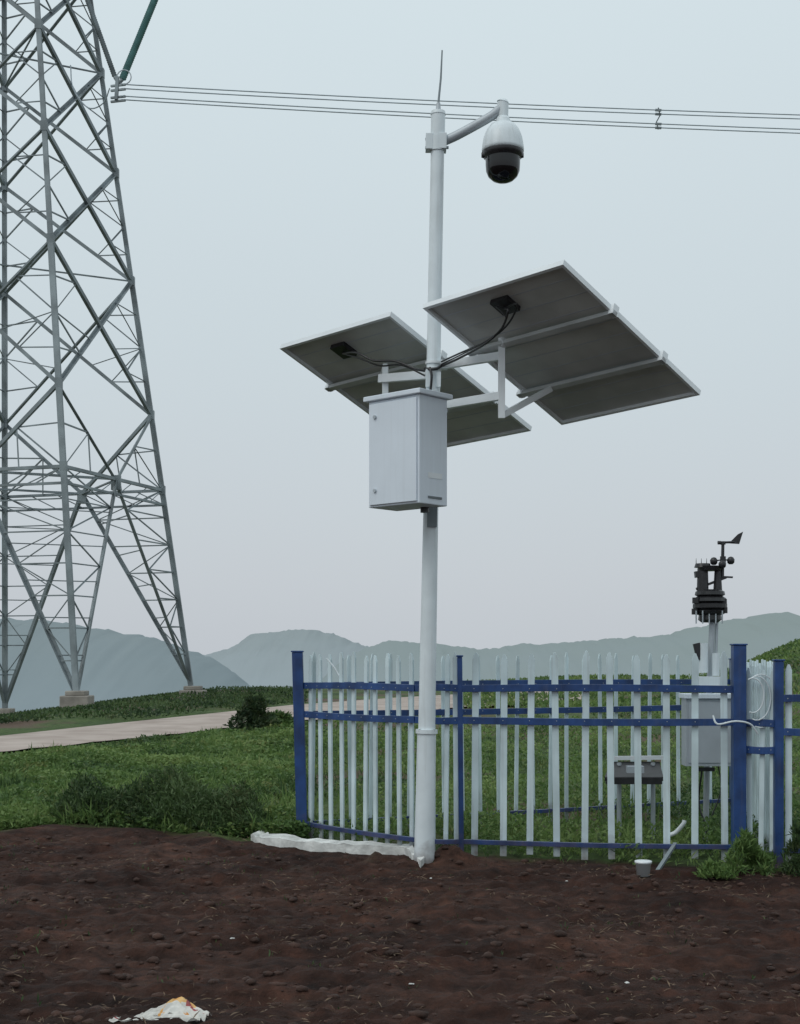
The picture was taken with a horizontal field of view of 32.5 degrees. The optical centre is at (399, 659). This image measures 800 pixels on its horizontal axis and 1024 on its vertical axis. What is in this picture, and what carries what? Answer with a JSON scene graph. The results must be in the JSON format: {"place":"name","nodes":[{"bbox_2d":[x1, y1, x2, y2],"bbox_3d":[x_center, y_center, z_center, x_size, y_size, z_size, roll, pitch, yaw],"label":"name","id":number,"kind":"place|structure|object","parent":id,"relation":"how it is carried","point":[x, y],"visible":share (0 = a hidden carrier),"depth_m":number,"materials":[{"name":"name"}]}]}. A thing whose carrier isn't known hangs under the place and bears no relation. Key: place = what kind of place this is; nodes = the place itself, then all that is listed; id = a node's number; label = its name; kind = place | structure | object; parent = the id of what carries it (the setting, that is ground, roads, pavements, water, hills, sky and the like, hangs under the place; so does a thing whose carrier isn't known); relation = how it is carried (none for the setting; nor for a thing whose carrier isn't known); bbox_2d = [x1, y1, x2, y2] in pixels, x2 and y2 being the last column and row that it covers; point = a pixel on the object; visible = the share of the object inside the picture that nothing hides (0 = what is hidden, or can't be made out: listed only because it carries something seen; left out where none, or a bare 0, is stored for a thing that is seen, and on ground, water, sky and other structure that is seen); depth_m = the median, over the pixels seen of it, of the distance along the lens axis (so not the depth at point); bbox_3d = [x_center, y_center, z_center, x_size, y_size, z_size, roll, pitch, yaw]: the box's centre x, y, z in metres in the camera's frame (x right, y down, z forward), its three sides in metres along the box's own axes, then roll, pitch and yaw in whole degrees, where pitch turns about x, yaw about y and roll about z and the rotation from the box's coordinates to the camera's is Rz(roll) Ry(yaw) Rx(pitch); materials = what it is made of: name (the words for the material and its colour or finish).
{"place":"outdoors","nodes":[
{"label":"outdoors","id":0,"kind":"place"},
{"bbox_2d":[0,618,250,711],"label":"hill","id":1,"kind":"structure","parent":0,"point":[117,665],"depth_m":287.07,"materials":[{"name":"grey"}]},
{"bbox_2d":[0,685,308,723],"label":"roadside grass","id":2,"kind":"structure","parent":0,"point":[231,696],"depth_m":35.83,"materials":[{"name":"green plant"}]},
{"bbox_2d":[0,722,313,838],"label":"grass","id":3,"kind":"structure","parent":0,"point":[272,749],"depth_m":16.90,"materials":[{"name":"green plant"}]},
{"bbox_2d":[204,629,368,687],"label":"hill","id":4,"kind":"structure","parent":0,"point":[260,659],"depth_m":478.49,"materials":[{"name":"grey"}]},
{"bbox_2d":[0,691,581,751],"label":"dirt road","id":5,"kind":"structure","parent":0,"point":[123,730],"depth_m":27.25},
{"bbox_2d":[0,644,799,1023],"bbox_3d":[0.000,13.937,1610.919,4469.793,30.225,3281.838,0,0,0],"label":"ground","id":6,"kind":"structure","parent":0,"point":[442,992],"depth_m":7.31,"materials":[{"name":"soil"}]},
{"bbox_2d":[0,0,206,713],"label":"transmission tower","id":7,"kind":"structure","parent":6,"relation":"on","point":[75,695],"depth_m":45.35,"materials":[{"name":"metal"}]},
{"bbox_2d":[121,84,799,133],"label":"power lines","id":8,"kind":"object","parent":7,"relation":"attached to","point":[659,114],"visible":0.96,"depth_m":43.96,"materials":[{"name":"metal"}]},
{"bbox_2d":[108,997,210,1021],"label":"paper litter","id":9,"kind":"object","parent":6,"relation":"on","point":[183,1008],"visible":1,"depth_m":5.48,"materials":[{"name":"white paper"}]},
{"bbox_2d":[47,761,272,836],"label":"tall weeds","id":10,"kind":"object","parent":6,"relation":"on","point":[223,809],"visible":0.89,"depth_m":11.62,"materials":[{"name":"green plant"}]},
{"bbox_2d":[223,688,281,729],"bbox_3d":[-2.903,0.999,27.061,1.196,0.914,1.263,0,0,0],"label":"shrub","id":11,"kind":"object","parent":6,"relation":"on","point":[253,713],"visible":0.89,"depth_m":26.89,"materials":[{"name":"green plant"}]},
{"bbox_2d":[271,709,293,725],"bbox_3d":[-2.454,1.230,28.164,0.973,0.432,0.952,0,0,0],"label":"shrub","id":12,"kind":"object","parent":6,"relation":"on","point":[286,718],"visible":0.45,"depth_m":27.99,"materials":[{"name":"green plant"}]},
{"bbox_2d":[251,830,423,867],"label":"concrete curb","id":13,"kind":"structure","parent":6,"relation":"on","point":[327,845],"depth_m":10.38,"materials":[{"name":"white concrete"}]},
{"bbox_2d":[0,841,795,1008],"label":"soil weeds","id":14,"kind":"object","parent":6,"relation":"on","point":[753,977],"visible":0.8,"depth_m":7.52,"materials":[{"name":"green plant"}]},
{"bbox_2d":[0,831,799,1023],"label":"soil clods","id":15,"kind":"object","parent":6,"relation":"on","point":[416,1013],"visible":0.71,"depth_m":6.86,"materials":[{"name":"brown soil"}]},
{"bbox_2d":[0,726,799,874],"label":"grass tufts","id":16,"kind":"object","parent":6,"relation":"on","point":[286,798],"visible":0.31,"depth_m":13.59,"materials":[{"name":"green plant"}]},
{"bbox_2d":[0,833,799,1023],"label":"straw litter","id":17,"kind":"object","parent":6,"relation":"on","point":[797,1014],"visible":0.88,"depth_m":6.85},
{"bbox_2d":[280,50,700,863],"bbox_3d":[0.562,-1.365,9.843,1.687,5.864,2.836,0,0,-44],"label":"monitoring pole","id":18,"kind":"object","parent":6,"relation":"on","point":[562,342],"visible":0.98,"depth_m":9.48,"materials":[{"name":"white metal"}]},
{"bbox_2d":[369,397,416,505],"bbox_3d":[-0.053,-1.410,9.315,0.431,0.694,0.024,0,0,42],"label":"control box door","id":19,"kind":"structure","parent":18,"relation":"in","point":[392,424],"depth_m":9.31,"materials":[{"name":"paint"}]},
{"bbox_2d":[291,644,799,868],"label":"picket fence","id":20,"kind":"object","parent":6,"relation":"on","point":[755,721],"visible":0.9,"depth_m":9.95,"materials":[{"name":"white metal"}]},
{"bbox_2d":[463,639,799,708],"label":"field crop","id":21,"kind":"object","parent":6,"relation":"on","point":[786,649],"visible":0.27,"depth_m":42.04,"materials":[{"name":"green plant"}]},
{"bbox_2d":[605,756,662,843],"bbox_3d":[1.825,1.123,10.607,0.516,0.739,0.335,0,0,0],"label":"equipment stand","id":22,"kind":"object","parent":6,"relation":"on","point":[651,773],"visible":0.45,"depth_m":10.65,"materials":[{"name":"black plastic"}]},
{"bbox_2d":[635,859,651,876],"bbox_3d":[1.632,1.397,9.199,0.116,0.105,0.116,0,0,0],"label":"plastic bucket","id":23,"kind":"object","parent":6,"relation":"on","point":[643,867],"visible":0.97,"depth_m":9.16,"materials":[{"name":"plastic"}]},
{"bbox_2d":[656,820,685,869],"bbox_3d":[1.849,1.312,9.664,0.149,0.294,0.792,0,0,26],"label":"drain pipe","id":24,"kind":"object","parent":6,"relation":"on","point":[672,847],"visible":0.78,"depth_m":9.66,"materials":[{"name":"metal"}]},
{"bbox_2d":[679,532,742,841],"bbox_3d":[2.466,0.244,10.826,0.524,2.523,0.413,0,0,0],"label":"weather station","id":25,"kind":"object","parent":6,"relation":"on","point":[710,607],"visible":0.9,"depth_m":10.77,"materials":[{"name":"metal"}]},
{"bbox_2d":[692,858,741,880],"bbox_3d":[2.103,1.381,9.091,0.315,0.138,0.292,0,0,40],"label":"weed bush","id":26,"kind":"object","parent":6,"relation":"on","point":[711,868],"visible":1,"depth_m":9.05,"materials":[{"name":"green plant"}]},
{"bbox_2d":[718,826,781,876],"bbox_3d":[2.383,1.287,9.282,0.430,0.326,0.440,0,0,0],"label":"weed bush","id":27,"kind":"object","parent":6,"relation":"on","point":[744,843],"visible":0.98,"depth_m":9.22,"materials":[{"name":"green plant"}]},
{"bbox_2d":[779,824,799,876],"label":"weed bush","id":28,"kind":"object","parent":6,"relation":"on","point":[792,845],"visible":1,"depth_m":9.16,"materials":[{"name":"green plant"}]},
{"bbox_2d":[0,0,799,654],"label":"sky","id":29,"kind":"structure","parent":0,"point":[251,232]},
{"bbox_2d":[291,693,799,861],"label":"grass","id":30,"kind":"structure","parent":0,"point":[519,818],"depth_m":13.82,"materials":[{"name":"green plant"}]},
{"bbox_2d":[322,612,799,681],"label":"hill","id":31,"kind":"structure","parent":0,"point":[760,634],"depth_m":357.76,"materials":[{"name":"grey"}]}
]}

